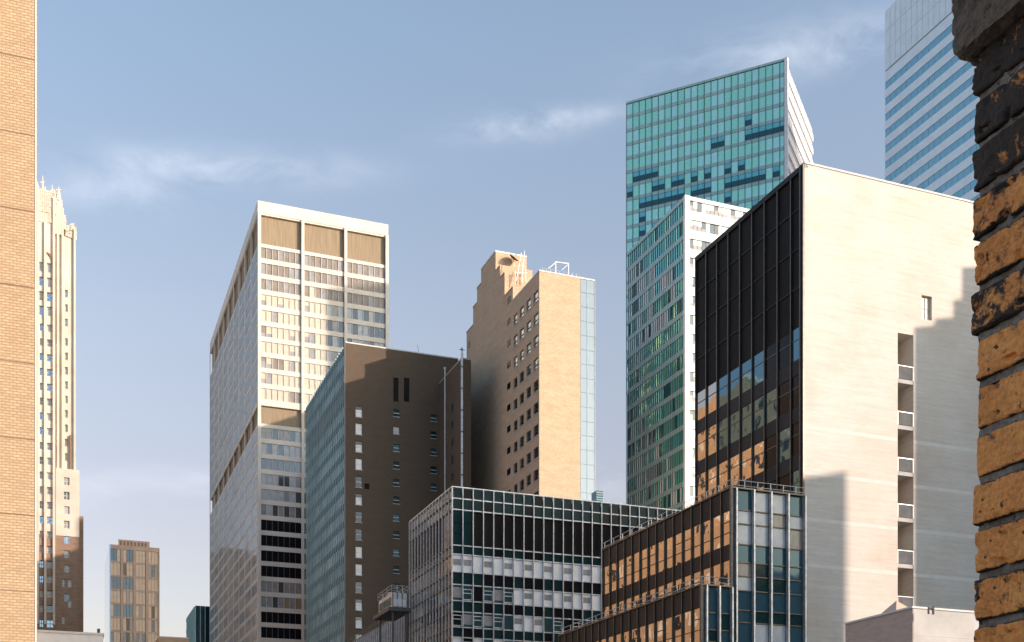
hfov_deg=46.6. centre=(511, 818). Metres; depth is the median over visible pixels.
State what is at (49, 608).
window
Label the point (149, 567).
window
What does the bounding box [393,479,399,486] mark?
window
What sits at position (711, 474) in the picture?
side window
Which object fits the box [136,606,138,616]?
window
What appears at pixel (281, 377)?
window
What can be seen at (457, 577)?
window
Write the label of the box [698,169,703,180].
window
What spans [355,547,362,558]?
window
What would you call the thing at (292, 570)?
window
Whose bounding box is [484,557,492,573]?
window
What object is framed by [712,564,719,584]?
side window
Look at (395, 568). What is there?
window
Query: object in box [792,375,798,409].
side window
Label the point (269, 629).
window
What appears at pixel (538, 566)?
window
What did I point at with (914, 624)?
building
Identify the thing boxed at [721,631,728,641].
window
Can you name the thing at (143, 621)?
window
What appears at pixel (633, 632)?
side window
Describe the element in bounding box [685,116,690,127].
window
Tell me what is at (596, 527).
window
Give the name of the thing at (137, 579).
window
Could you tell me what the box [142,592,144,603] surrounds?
window
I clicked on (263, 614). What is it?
window
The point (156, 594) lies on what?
window
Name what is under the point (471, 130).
sky
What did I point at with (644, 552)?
side window
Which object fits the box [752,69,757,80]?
window
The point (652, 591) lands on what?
side window
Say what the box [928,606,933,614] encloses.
roof pipes
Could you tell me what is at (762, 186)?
window
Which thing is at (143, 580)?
window
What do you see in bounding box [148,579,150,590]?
window
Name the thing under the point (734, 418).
side window
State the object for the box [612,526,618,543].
window
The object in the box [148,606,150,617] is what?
window
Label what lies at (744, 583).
window
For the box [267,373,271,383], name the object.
window
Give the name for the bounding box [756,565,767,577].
window
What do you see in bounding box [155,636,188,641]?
brick rowhouse
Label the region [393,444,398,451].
window
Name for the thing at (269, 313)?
window
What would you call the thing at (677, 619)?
side window
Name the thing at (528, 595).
window
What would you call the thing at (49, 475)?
window
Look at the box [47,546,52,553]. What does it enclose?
window
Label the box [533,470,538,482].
window
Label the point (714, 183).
window
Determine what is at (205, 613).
window
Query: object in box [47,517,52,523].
window
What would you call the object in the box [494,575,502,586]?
window
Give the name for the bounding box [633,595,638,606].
side window
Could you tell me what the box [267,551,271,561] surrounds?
window
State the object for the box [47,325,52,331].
window
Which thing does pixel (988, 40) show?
brick pier
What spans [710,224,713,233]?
end window
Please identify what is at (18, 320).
brick building
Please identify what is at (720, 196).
window
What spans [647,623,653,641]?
side window
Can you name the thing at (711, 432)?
side window
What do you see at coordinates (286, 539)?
window
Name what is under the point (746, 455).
side window
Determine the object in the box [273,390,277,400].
window
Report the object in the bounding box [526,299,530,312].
window
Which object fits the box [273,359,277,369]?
window
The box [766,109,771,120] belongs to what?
window
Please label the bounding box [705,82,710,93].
window
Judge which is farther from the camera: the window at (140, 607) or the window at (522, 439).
the window at (140, 607)
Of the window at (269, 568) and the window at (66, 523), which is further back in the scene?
the window at (66, 523)
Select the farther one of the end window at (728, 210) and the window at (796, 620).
the end window at (728, 210)
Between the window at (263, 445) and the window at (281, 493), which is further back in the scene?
the window at (281, 493)
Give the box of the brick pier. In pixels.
[952,0,1023,641]
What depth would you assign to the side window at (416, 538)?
154.43 m
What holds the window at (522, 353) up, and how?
in the stepped tower at (531, 348)
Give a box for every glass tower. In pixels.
[626,57,812,503]
[627,195,749,513]
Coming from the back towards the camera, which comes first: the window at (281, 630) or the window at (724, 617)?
the window at (281, 630)
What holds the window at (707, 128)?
in the glass tower at (743, 138)
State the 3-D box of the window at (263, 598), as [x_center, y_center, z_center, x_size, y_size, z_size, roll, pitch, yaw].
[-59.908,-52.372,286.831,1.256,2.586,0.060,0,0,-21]
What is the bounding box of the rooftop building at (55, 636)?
[37,629,103,641]
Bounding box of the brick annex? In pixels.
[439,358,470,495]
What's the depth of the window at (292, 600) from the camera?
289.29 m
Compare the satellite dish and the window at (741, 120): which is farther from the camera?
the window at (741, 120)
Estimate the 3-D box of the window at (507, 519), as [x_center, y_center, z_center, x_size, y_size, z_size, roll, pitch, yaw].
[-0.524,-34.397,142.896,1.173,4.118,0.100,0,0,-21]
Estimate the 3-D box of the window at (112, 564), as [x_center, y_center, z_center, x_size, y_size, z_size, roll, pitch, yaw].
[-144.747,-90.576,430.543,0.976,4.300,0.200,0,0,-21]
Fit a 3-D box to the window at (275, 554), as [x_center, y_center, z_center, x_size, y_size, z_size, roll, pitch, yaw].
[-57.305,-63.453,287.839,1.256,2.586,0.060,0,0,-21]
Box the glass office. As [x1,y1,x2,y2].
[409,486,680,641]
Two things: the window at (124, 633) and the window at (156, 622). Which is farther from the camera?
the window at (156, 622)
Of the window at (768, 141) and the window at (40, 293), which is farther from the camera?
the window at (768, 141)
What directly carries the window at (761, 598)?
in the glass wing at (746, 541)
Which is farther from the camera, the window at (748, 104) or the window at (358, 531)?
the window at (748, 104)
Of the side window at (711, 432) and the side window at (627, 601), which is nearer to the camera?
the side window at (627, 601)
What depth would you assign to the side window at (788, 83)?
335.83 m
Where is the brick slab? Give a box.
[306,341,458,641]
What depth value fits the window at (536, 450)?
206.70 m
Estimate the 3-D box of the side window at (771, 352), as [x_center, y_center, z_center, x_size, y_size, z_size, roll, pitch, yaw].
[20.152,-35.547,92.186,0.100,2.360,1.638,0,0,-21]
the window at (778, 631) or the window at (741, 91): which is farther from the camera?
the window at (741, 91)
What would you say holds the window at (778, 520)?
in the glass wing at (746, 541)
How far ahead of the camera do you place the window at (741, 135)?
325.58 m
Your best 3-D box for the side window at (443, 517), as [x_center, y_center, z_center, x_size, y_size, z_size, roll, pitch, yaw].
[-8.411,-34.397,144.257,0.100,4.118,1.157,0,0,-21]
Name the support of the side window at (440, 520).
in the glass office
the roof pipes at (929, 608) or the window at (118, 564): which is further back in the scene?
the window at (118, 564)
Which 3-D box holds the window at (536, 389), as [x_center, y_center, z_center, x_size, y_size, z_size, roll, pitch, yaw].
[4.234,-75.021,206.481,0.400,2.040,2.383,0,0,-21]
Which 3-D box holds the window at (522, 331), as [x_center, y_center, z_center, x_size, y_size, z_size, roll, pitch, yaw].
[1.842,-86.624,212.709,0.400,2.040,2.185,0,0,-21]
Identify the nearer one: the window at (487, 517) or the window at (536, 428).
the window at (487, 517)
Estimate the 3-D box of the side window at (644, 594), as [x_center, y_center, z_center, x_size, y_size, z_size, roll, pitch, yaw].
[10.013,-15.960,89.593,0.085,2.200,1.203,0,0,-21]
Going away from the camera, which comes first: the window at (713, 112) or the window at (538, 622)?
the window at (538, 622)
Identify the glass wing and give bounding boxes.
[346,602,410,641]
[558,576,733,641]
[602,479,806,641]
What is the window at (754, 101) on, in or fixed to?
in the glass tower at (743, 138)
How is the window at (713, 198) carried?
in the glass tower at (743, 138)
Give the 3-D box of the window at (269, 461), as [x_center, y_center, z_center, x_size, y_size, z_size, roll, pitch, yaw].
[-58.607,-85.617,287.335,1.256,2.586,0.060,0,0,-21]
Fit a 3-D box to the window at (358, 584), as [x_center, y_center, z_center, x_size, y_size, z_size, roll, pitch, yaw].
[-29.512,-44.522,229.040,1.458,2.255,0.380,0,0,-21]
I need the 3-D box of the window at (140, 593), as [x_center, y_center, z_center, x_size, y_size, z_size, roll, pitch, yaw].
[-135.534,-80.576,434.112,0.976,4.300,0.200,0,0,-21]
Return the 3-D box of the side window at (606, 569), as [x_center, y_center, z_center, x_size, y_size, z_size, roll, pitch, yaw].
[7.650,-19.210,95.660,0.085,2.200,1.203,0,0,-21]
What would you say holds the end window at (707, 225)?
in the glass tower at (674, 242)
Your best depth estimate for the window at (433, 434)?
234.53 m
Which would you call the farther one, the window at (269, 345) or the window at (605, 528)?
the window at (269, 345)
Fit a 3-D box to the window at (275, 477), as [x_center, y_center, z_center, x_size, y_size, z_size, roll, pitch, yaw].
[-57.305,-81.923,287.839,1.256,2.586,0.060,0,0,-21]
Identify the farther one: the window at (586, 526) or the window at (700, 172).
the window at (700, 172)
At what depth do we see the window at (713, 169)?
328.89 m
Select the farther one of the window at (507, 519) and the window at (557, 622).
the window at (557, 622)
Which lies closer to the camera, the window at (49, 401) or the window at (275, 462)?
the window at (275, 462)
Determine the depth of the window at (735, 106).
326.37 m
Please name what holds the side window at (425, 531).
in the glass office
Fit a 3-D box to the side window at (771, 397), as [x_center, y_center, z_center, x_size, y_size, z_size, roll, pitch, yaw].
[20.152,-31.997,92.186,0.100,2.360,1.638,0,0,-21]
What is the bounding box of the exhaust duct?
[459,347,464,486]
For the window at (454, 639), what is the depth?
140.41 m
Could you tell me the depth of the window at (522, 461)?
212.84 m
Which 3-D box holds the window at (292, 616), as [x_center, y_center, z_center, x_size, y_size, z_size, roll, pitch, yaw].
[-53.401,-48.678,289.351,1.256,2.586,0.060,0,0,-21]
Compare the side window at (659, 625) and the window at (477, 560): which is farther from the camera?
the window at (477, 560)
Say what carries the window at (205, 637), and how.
in the office block
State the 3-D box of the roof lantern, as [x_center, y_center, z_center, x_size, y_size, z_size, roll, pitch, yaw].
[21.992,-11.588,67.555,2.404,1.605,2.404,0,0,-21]
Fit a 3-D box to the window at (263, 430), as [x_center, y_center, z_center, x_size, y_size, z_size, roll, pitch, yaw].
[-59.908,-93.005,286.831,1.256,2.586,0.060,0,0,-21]
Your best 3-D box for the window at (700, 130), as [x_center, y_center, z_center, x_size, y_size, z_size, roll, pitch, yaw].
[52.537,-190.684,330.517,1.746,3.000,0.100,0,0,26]
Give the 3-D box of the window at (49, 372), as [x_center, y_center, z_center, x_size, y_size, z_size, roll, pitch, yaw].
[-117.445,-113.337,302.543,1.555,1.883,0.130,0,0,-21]
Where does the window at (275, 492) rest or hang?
in the office tower at (307, 296)
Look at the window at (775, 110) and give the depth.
321.55 m
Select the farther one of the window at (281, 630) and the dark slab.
the window at (281, 630)
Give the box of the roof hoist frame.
[548,261,568,274]
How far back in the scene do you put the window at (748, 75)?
324.71 m
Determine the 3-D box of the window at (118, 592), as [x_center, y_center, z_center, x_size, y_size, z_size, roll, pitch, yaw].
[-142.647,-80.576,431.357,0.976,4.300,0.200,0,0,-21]
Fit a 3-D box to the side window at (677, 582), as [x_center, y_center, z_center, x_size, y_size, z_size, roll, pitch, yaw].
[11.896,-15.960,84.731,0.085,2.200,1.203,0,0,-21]
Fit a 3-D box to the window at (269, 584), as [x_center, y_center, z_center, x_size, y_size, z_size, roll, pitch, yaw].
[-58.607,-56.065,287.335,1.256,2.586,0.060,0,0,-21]
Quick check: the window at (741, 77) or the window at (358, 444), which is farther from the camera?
the window at (741, 77)
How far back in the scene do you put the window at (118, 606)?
431.22 m
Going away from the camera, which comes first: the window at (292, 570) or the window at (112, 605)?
the window at (292, 570)
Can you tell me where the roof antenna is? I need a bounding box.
[514,251,526,284]
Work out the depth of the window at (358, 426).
229.13 m
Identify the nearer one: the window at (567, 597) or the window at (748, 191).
the window at (567, 597)
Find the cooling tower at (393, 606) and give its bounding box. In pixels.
[373,585,410,641]
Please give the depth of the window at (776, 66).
321.39 m
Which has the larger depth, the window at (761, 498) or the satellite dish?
the satellite dish
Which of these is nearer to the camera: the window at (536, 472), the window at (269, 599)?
the window at (536, 472)
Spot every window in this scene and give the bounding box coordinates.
[39,262,42,270]
[39,277,42,285]
[39,291,42,300]
[39,306,42,314]
[47,264,51,272]
[47,278,51,286]
[47,293,51,301]
[47,307,51,315]
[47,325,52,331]
[47,340,52,346]
[47,355,52,361]
[47,369,52,376]
[47,384,52,390]
[47,399,52,405]
[47,414,52,420]
[47,428,52,435]
[47,443,52,449]
[47,458,52,464]
[47,473,52,479]
[47,487,52,494]
[47,502,52,508]
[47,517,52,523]
[47,532,52,538]
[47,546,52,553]
[47,561,52,567]
[47,576,52,582]
[47,591,52,597]
[47,605,52,612]
[47,620,52,626]
[64,478,69,484]
[64,492,69,499]
[64,506,69,513]
[64,521,69,528]
[64,536,69,543]
[64,551,69,557]
[64,565,69,572]
[64,594,69,600]
[68,600,71,607]
[111,549,113,560]
[111,563,113,574]
[111,576,113,587]
[111,590,113,601]
[111,604,113,615]
[111,618,113,629]
[111,632,113,641]
[114,549,116,560]
[114,563,116,574]
[114,577,116,588]
[114,590,116,601]
[114,604,116,615]
[114,618,116,629]
[114,632,116,641]
[117,549,119,560]
[117,563,119,574]
[117,577,119,588]
[117,591,119,602]
[117,604,119,615]
[117,618,119,629]
[117,632,119,641]
[123,550,125,561]
[123,564,125,574]
[123,577,125,588]
[123,591,125,602]
[123,605,125,616]
[123,619,125,630]
[123,632,125,641]
[130,550,132,561]
[130,564,132,575]
[130,578,132,589]
[130,592,132,602]
[130,605,132,616]
[130,619,132,630]
[136,551,138,562]
[136,564,138,575]
[136,578,138,589]
[136,592,138,603]
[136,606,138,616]
[136,619,138,630]
[139,551,141,562]
[139,565,141,576]
[139,578,141,589]
[139,592,141,603]
[139,606,141,617]
[139,620,141,630]
[142,551,144,562]
[142,565,144,576]
[142,579,144,589]
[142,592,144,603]
[142,606,144,617]
[142,620,144,631]
[148,552,150,563]
[148,565,150,576]
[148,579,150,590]
[148,593,150,604]
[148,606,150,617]
[148,620,150,631]
[152,552,154,563]
[152,566,154,576]
[152,579,154,590]
[152,593,154,604]
[152,607,154,617]
[152,620,154,631]
[155,552,157,563]
[155,566,157,577]
[155,580,157,590]
[155,593,157,604]
[155,607,157,618]
[155,620,157,631]
[194,609,209,618]
[194,621,209,630]
[194,633,209,641]
[210,247,384,641]
[261,279,265,289]
[261,310,265,320]
[261,341,265,351]
[261,388,265,398]
[261,428,265,437]
[261,443,265,453]
[261,458,265,468]
[261,474,265,483]
[261,489,265,499]
[261,504,265,514]
[261,520,265,529]
[261,535,265,545]
[261,550,265,560]
[261,566,265,575]
[261,581,265,591]
[261,596,265,606]
[261,612,265,621]
[261,627,265,637]
[267,311,271,321]
[267,342,271,352]
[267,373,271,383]
[267,389,271,399]
[267,428,271,438]
[267,444,271,453]
[267,459,271,469]
[267,474,271,484]
[267,489,271,499]
[267,505,271,515]
[267,520,271,530]
[267,535,271,545]
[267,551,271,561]
[267,566,271,576]
[267,581,271,591]
[267,597,271,606]
[267,612,271,622]
[267,627,271,637]
[273,343,277,353]
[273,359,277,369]
[273,374,277,384]
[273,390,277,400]
[273,444,277,454]
[273,460,277,469]
[273,475,277,485]
[273,490,277,500]
[273,505,277,515]
[273,521,277,530]
[273,536,277,546]
[273,551,277,561]
[273,566,277,576]
[273,582,277,592]
[273,597,277,607]
[273,612,277,622]
[273,628,277,637]
[279,375,283,385]
[279,390,283,400]
[279,491,283,501]
[279,506,283,516]
[279,521,283,531]
[279,536,283,546]
[279,552,283,561]
[279,567,283,577]
[279,582,283,592]
[279,597,283,607]
[279,613,283,622]
[279,628,283,638]
[284,522,288,531]
[284,537,288,547]
[284,552,288,562]
[284,567,288,577]
[284,583,288,592]
[284,598,288,608]
[284,613,288,623]
[284,628,288,638]
[290,553,294,562]
[290,568,294,578]
[290,583,294,593]
[290,598,294,608]
[290,613,294,623]
[290,629,294,638]
[296,583,300,593]
[296,599,300,608]
[296,614,300,623]
[296,629,300,639]
[315,382,336,641]
[355,406,362,417]
[355,424,362,435]
[355,459,362,470]
[355,476,361,487]
[355,494,362,505]
[355,511,361,522]
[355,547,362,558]
[355,564,362,575]
[355,599,361,610]
[356,441,362,452]
[356,529,362,540]
[356,582,362,593]
[356,617,362,628]
[393,409,399,417]
[393,427,399,434]
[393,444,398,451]
[393,462,399,469]
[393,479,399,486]
[393,496,399,504]
[393,514,399,521]
[393,531,398,538]
[393,549,399,556]
[393,566,399,573]
[393,583,398,590]
[411,516,450,641]
[411,541,413,571]
[416,538,416,568]
[419,536,419,566]
[422,534,422,564]
[425,531,425,561]
[428,529,428,559]
[430,432,435,438]
[430,449,435,455]
[430,467,435,473]
[430,484,435,490]
[431,415,435,421]
[431,527,431,557]
[434,522,437,555]
[434,565,437,581]
[440,520,440,551]
[441,517,443,551]
[444,517,444,548]
[447,512,450,546]
[447,557,450,573]
[453,488,676,641]
[453,510,461,522]
[453,555,461,570]
[453,572,461,583]
[453,585,461,599]
[453,612,461,626]
[453,638,461,641]
[463,511,471,523]
[463,556,471,571]
[463,573,471,584]
[463,586,471,600]
[463,613,471,626]
[463,638,471,641]
[474,512,481,546]
[474,557,481,572]
[474,574,481,585]
[474,587,481,601]
[474,613,481,627]
[484,513,491,547]
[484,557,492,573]
[484,575,492,585]
[484,587,492,601]
[484,614,492,628]
[494,514,501,548]
[494,558,502,574]
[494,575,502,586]
[494,588,502,602]
[494,615,502,628]
[504,515,511,548]
[504,559,512,574]
[504,589,512,603]
[504,615,512,629]
[514,516,521,549]
[514,560,522,575]
[514,590,522,604]
[514,616,522,629]
[519,306,523,320]
[519,328,523,341]
[519,350,523,363]
[519,371,523,384]
[519,393,523,406]
[519,415,523,427]
[519,436,523,449]
[519,458,523,471]
[519,480,523,492]
[524,517,531,550]
[524,561,532,576]
[524,590,532,604]
[524,617,532,630]
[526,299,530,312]
[526,321,530,334]
[526,343,530,356]
[526,365,530,378]
[526,387,530,400]
[526,409,530,422]
[526,431,530,443]
[526,453,530,465]
[526,475,530,487]
[533,291,538,305]
[533,314,538,327]
[533,336,537,349]
[533,358,538,371]
[533,380,538,394]
[533,403,538,416]
[533,425,538,438]
[533,447,537,460]
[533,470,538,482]
[534,518,541,551]
[534,562,542,577]
[534,591,542,605]
[534,617,542,631]
[544,519,551,552]
[544,562,551,578]
[544,592,551,606]
[544,618,551,631]
[554,520,561,553]
[554,563,561,578]
[554,593,561,606]
[554,619,561,632]
[564,521,570,554]
[564,564,571,579]
[564,593,571,607]
[564,619,571,632]
[574,522,580,554]
[574,565,580,580]
[574,594,580,608]
[574,620,581,628]
[583,523,590,555]
[583,566,590,581]
[583,595,590,608]
[593,524,599,556]
[593,567,600,581]
[593,596,600,609]
[602,525,608,548]
[603,566,608,593]
[604,606,608,617]
[611,562,615,591]
[611,604,615,615]
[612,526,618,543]
[615,634,620,641]
[618,559,623,588]
[618,600,623,612]
[619,527,627,540]
[623,631,628,641]
[625,556,630,585]
[625,598,630,610]
[627,62,783,389]
[629,219,676,513]
[631,628,636,641]
[633,552,638,582]
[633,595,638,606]
[639,626,644,641]
[641,548,646,578]
[641,592,646,604]
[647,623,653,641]
[649,545,654,575]
[649,589,654,601]
[656,620,662,641]
[657,541,663,572]
[657,585,663,598]
[664,617,671,641]
[666,537,671,568]
[666,582,671,595]
[674,533,680,565]
[674,614,680,641]
[675,579,680,592]
[683,528,690,561]
[683,575,690,588]
[683,611,690,641]
[685,87,690,98]
[685,102,690,112]
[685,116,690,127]
[690,201,742,505]
[690,239,692,248]
[690,277,692,286]
[690,296,692,305]
[690,315,692,324]
[690,334,692,343]
[690,353,692,362]
[690,372,692,381]
[691,86,696,97]
[691,100,696,111]
[691,114,696,125]
[691,128,696,139]
[691,143,696,153]
[693,201,696,211]
[693,524,699,557]
[693,571,699,585]
[693,608,699,641]
[696,389,704,420]
[696,431,704,461]
[696,472,704,501]
[697,202,700,212]
[698,84,703,95]
[698,98,703,109]
[698,112,703,123]
[698,127,703,137]
[698,141,703,152]
[698,155,703,166]
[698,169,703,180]
[702,203,705,213]
[702,222,705,232]
[702,241,705,250]
[702,520,709,554]
[702,568,709,583]
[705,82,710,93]
[705,96,710,107]
[705,110,710,121]
[705,125,710,136]
[705,139,710,150]
[705,153,710,164]
[706,223,709,232]
[707,382,715,414]
[707,424,715,455]
[707,466,715,496]
[708,587,716,611]
[708,613,716,628]
[708,630,716,641]
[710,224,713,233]
[711,80,716,91]
[711,95,716,105]
[711,109,716,120]
[711,123,716,134]
[711,152,716,163]
[711,166,716,177]
[711,180,716,191]
[711,195,716,201]
[712,515,719,550]
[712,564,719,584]
[714,225,717,234]
[718,78,723,89]
[718,93,723,104]
[718,107,723,118]
[718,121,723,132]
[718,150,723,161]
[718,164,723,175]
[718,179,723,190]
[718,193,723,202]
[718,226,721,234]
[718,375,726,407]
[718,418,726,449]
[718,461,726,491]
[721,588,728,612]
[721,614,728,629]
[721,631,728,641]
[722,511,728,546]
[722,560,728,584]
[725,76,730,87]
[725,91,730,102]
[725,105,730,116]
[725,120,730,130]
[725,134,730,145]
[725,148,730,159]
[727,209,730,218]
[729,367,738,400]
[729,411,738,443]
[729,454,738,485]
[732,74,737,85]
[732,89,737,100]
[732,103,737,114]
[732,118,737,129]
[732,132,737,143]
[732,147,737,157]
[732,161,737,172]
[732,190,737,201]
[738,73,744,84]
[738,87,744,98]
[738,101,744,113]
[738,116,744,127]
[738,130,744,142]
[738,145,744,156]
[738,188,744,199]
[738,490,750,510]
[738,511,750,523]
[738,524,750,544]
[738,545,750,562]
[738,563,750,575]
[738,577,750,590]
[738,591,750,609]
[738,611,750,621]
[738,623,750,641]
[741,359,750,393]
[741,403,750,437]
[741,448,750,481]
[745,71,751,82]
[745,85,751,96]
[745,100,751,111]
[745,143,751,154]
[745,158,751,169]
[745,187,751,198]
[745,201,751,208]
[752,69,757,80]
[752,83,757,95]
[752,98,757,109]
[752,113,757,124]
[752,142,757,153]
[752,156,757,167]
[752,185,757,196]
[753,350,763,385]
[753,396,763,430]
[753,441,763,475]
[756,492,767,511]
[756,513,767,525]
[756,526,767,545]
[756,546,767,563]
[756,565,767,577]
[756,578,767,591]
[756,592,767,611]
[756,612,767,623]
[756,624,767,641]
[759,67,764,78]
[759,82,764,93]
[759,96,764,107]
[759,111,764,122]
[759,140,764,151]
[759,154,764,165]
[759,183,764,194]
[766,65,771,76]
[766,80,771,91]
[766,94,771,105]
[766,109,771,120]
[766,138,771,149]
[766,153,771,164]
[766,167,771,178]
[766,182,771,193]
[766,342,776,377]
[766,388,776,423]
[766,434,776,468]
[766,480,776,495]
[773,63,778,74]
[773,78,778,89]
[773,92,778,104]
[773,107,778,118]
[773,136,778,147]
[773,151,778,162]
[773,180,778,188]
[773,494,784,513]
[773,514,784,527]
[773,528,784,547]
[773,548,784,565]
[773,566,784,578]
[773,580,784,592]
[773,594,784,612]
[773,613,784,624]
[773,625,784,641]
[779,333,789,369]
[779,380,789,416]
[779,427,789,462]
[779,474,789,497]
[788,68,811,130]
[788,83,811,143]
[788,97,811,157]
[788,112,808,161]
[788,126,802,162]
[788,141,798,166]
[790,496,801,515]
[790,516,801,528]
[790,530,801,548]
[790,550,801,566]
[790,568,801,580]
[790,581,801,594]
[790,595,801,613]
[790,614,801,625]
[790,626,801,641]
[792,327,798,361]
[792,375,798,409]
[792,422,798,456]
[792,470,798,493]
[922,297,929,319]
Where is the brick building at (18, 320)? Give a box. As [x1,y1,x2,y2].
[0,0,36,641]
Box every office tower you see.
[105,539,159,641]
[210,200,388,641]
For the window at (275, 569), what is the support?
in the office tower at (307, 296)
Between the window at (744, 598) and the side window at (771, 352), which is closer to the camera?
the window at (744, 598)
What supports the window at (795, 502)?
in the glass wing at (746, 541)
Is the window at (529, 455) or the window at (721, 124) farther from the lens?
the window at (721, 124)
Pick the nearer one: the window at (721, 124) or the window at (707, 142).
the window at (721, 124)
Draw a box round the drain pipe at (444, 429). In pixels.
[444,367,445,491]
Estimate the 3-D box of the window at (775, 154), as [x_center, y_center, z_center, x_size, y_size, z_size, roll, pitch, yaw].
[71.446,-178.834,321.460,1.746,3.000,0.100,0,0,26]
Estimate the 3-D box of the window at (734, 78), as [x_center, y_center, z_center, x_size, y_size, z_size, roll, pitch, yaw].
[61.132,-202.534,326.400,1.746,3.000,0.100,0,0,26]
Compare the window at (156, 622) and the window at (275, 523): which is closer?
the window at (275, 523)
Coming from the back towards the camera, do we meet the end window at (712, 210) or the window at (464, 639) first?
the end window at (712, 210)
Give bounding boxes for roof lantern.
[881,601,906,613]
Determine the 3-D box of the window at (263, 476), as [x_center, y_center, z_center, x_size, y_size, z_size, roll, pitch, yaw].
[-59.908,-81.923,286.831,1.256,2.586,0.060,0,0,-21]
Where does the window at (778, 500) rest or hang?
in the glass wing at (746, 541)
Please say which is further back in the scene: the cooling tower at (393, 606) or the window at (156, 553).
the window at (156, 553)
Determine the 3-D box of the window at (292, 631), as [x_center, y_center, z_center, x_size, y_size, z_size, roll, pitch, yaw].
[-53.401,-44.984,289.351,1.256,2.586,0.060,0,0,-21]
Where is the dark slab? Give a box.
[695,161,979,641]
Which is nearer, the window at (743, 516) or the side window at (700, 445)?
the window at (743, 516)
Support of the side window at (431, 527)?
in the glass office
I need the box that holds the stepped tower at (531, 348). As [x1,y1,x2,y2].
[466,250,594,503]
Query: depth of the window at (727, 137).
327.09 m
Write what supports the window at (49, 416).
in the gothic tower at (59, 563)
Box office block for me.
[186,605,209,641]
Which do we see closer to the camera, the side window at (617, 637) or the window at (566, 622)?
the side window at (617, 637)
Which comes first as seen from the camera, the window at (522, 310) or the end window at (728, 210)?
the window at (522, 310)
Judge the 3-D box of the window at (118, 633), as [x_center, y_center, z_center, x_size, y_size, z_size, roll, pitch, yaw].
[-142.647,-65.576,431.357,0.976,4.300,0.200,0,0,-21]
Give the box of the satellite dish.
[510,254,517,266]
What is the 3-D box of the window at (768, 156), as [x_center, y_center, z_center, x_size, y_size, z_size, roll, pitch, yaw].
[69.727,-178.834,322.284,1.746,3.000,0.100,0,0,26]
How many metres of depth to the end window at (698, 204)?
241.45 m
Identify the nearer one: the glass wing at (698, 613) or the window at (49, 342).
the glass wing at (698, 613)
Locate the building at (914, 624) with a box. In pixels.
[844,606,978,641]
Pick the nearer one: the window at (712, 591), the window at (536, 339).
the window at (712, 591)
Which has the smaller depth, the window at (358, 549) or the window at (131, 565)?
the window at (358, 549)
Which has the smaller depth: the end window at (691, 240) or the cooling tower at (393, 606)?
the cooling tower at (393, 606)
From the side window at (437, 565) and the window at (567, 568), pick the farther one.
the side window at (437, 565)
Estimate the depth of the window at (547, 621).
144.55 m
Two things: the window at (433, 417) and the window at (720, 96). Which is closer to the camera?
the window at (433, 417)
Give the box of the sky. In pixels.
[37,0,895,641]
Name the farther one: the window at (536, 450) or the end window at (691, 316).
the end window at (691, 316)
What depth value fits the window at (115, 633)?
430.90 m
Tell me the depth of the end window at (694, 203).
241.12 m
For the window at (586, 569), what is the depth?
146.46 m
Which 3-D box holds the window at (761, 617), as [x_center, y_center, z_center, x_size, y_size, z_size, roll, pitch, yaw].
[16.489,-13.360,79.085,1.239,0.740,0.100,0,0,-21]
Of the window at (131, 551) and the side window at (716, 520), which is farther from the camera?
the window at (131, 551)
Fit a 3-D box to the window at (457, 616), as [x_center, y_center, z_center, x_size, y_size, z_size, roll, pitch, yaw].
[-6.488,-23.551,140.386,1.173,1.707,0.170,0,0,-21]
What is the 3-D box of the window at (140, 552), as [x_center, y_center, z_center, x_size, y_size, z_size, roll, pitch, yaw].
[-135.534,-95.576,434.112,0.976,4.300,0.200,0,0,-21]
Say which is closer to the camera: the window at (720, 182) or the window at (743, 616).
the window at (743, 616)
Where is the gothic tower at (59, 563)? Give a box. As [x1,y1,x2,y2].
[37,175,82,631]
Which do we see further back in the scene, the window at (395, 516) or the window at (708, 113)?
the window at (708, 113)
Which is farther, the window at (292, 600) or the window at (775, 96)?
the window at (775, 96)
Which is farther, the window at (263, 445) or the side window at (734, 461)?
the window at (263, 445)
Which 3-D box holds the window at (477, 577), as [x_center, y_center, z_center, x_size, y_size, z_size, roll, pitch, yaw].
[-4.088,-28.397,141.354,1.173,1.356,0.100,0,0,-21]
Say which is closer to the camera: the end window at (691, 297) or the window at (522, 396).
the window at (522, 396)
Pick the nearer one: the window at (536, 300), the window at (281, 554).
the window at (536, 300)
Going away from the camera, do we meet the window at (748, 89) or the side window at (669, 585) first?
the side window at (669, 585)
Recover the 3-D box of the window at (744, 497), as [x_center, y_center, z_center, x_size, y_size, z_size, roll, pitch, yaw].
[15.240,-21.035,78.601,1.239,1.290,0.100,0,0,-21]
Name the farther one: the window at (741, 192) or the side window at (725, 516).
the window at (741, 192)
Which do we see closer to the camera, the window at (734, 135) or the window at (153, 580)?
the window at (734, 135)
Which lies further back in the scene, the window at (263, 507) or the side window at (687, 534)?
the window at (263, 507)
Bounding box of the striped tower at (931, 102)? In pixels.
[885,0,979,200]
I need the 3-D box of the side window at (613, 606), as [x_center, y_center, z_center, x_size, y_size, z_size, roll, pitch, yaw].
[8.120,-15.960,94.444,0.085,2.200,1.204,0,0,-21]
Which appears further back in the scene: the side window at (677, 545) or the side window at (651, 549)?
the side window at (651, 549)
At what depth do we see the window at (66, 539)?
303.77 m
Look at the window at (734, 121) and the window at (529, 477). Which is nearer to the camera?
the window at (529, 477)
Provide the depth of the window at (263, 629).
286.83 m
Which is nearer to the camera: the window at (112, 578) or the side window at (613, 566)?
the side window at (613, 566)
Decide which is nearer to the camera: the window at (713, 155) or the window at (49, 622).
the window at (49, 622)
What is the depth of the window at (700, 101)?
330.46 m
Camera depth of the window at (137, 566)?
433.64 m

